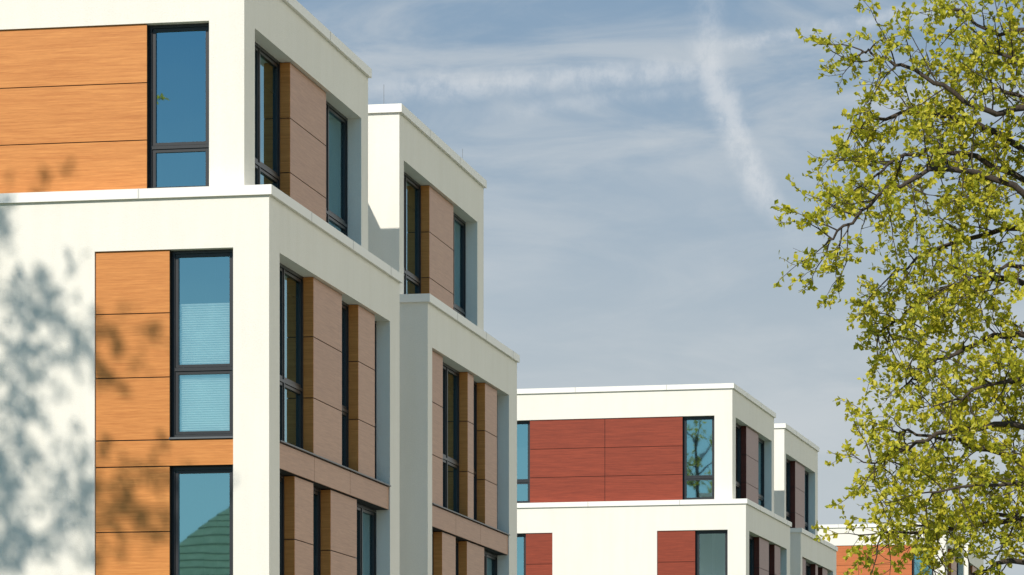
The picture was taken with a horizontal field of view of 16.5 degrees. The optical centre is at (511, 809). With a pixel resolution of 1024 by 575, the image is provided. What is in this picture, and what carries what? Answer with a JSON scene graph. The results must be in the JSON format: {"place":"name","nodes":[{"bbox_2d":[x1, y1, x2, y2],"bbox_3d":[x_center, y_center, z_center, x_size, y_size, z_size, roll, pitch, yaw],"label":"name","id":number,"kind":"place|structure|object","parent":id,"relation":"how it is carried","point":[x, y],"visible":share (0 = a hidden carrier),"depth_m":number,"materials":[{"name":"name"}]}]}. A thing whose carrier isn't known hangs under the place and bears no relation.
{"place":"outdoors","nodes":[
{"label":"outdoors","id":0,"kind":"place"},
{"bbox_2d":[297,0,1023,574],"label":"sky","id":1,"kind":"structure","parent":0,"point":[634,157],"materials":[{"name":"blue"}]},
{"label":"ground","id":2,"kind":"structure","parent":0,"visible":0},
{"bbox_2d":[0,0,516,574],"bbox_3d":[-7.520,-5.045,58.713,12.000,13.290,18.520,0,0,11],"label":"walls","id":3,"kind":"structure","parent":2,"relation":"on","point":[48,314],"depth_m":49.15,"materials":[{"name":"white paint"}]},
{"bbox_2d":[0,24,507,574],"bbox_3d":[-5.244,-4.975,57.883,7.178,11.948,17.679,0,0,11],"label":"wood panels","id":4,"kind":"object","parent":3,"relation":"attached to","point":[74,108],"visible":0.88,"depth_m":49.41,"materials":[{"name":"brown wood"}]},
{"bbox_2d":[0,0,519,362],"bbox_3d":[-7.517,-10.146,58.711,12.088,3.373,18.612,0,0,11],"label":"copings","id":5,"kind":"object","parent":3,"relation":"attached to","point":[310,19],"visible":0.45,"depth_m":52.17,"materials":[{"name":"metal"}]},
{"bbox_2d":[149,23,496,574],"bbox_3d":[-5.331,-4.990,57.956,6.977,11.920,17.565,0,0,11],"label":"window frames","id":6,"kind":"structure","parent":3,"relation":"attached to","point":[266,171],"depth_m":50.51,"materials":[{"name":"black metal"}]},
{"bbox_2d":[156,30,493,574],"bbox_3d":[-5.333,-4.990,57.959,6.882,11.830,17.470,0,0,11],"label":"glass","id":7,"kind":"object","parent":6,"relation":"in","point":[204,405],"visible":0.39,"depth_m":49.15,"materials":[{"name":"blue glass"}]},
{"bbox_2d":[169,436,509,534],"bbox_3d":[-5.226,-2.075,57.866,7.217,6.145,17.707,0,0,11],"label":"sills","id":8,"kind":"structure","parent":3,"relation":"attached to","point":[340,466],"depth_m":52.51,"materials":[{"name":"metal"}]},
{"bbox_2d":[517,388,835,574],"bbox_3d":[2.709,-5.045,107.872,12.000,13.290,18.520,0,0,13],"label":"walls","id":9,"kind":"structure","parent":2,"relation":"on","point":[609,540],"depth_m":98.51,"materials":[{"name":"white paint"}]},
{"bbox_2d":[517,416,810,574],"bbox_3d":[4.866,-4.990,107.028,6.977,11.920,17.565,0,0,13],"label":"window frames","id":10,"kind":"structure","parent":9,"relation":"attached to","point":[686,478],"depth_m":98.30,"materials":[{"name":"black metal"}]},
{"bbox_2d":[517,418,808,574],"bbox_3d":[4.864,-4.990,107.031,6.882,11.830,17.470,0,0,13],"label":"glass","id":11,"kind":"object","parent":10,"relation":"attached to","point":[699,462],"visible":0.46,"depth_m":98.27,"materials":[{"name":"blue glass"}]},
{"bbox_2d":[526,416,826,574],"bbox_3d":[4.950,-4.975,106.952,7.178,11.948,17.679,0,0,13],"label":"wood panels","id":12,"kind":"object","parent":9,"relation":"attached to","point":[607,459],"visible":0.93,"depth_m":98.77,"materials":[{"name":"red wood"}]},
{"bbox_2d":[517,383,837,550],"bbox_3d":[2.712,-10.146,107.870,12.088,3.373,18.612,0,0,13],"label":"copings","id":13,"kind":"object","parent":9,"relation":"attached to","point":[745,394],"visible":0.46,"depth_m":98.58,"materials":[{"name":"metal"}]},
{"bbox_2d":[771,0,1023,574],"bbox_3d":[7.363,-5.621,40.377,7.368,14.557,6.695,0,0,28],"label":"oak tree","id":14,"kind":"object","parent":2,"relation":"on","point":[981,479],"visible":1,"depth_m":39.70,"materials":[{"name":"green plant"}]},
{"bbox_2d":[818,526,983,574],"bbox_3d":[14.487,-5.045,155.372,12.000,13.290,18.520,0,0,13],"label":"walls","id":15,"kind":"structure","parent":2,"relation":"on","point":[852,539],"depth_m":146.29,"materials":[{"name":"white paint"}]},
{"bbox_2d":[818,523,979,552],"bbox_3d":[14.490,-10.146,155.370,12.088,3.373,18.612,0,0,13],"label":"copings","id":16,"kind":"object","parent":15,"relation":"attached to","point":[842,525],"visible":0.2,"depth_m":146.27,"materials":[{"name":"metal"}]},
{"bbox_2d":[836,545,976,574],"bbox_3d":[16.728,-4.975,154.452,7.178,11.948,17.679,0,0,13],"label":"wood panels","id":17,"kind":"object","parent":15,"relation":"attached to","point":[842,566],"visible":0.47,"depth_m":146.12,"materials":[{"name":"brown wood"}]},
{"bbox_2d":[912,545,957,574],"bbox_3d":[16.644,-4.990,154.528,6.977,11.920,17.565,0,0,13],"label":"window frames","id":18,"kind":"structure","parent":15,"relation":"attached to","point":[932,570],"depth_m":145.80,"materials":[{"name":"black metal"}]},
{"bbox_2d":[914,551,931,574],"bbox_3d":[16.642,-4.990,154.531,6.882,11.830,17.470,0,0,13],"label":"glass","id":19,"kind":"object","parent":18,"relation":"attached to","point":[917,566],"depth_m":145.78,"materials":[{"name":"blue glass"}]}
]}

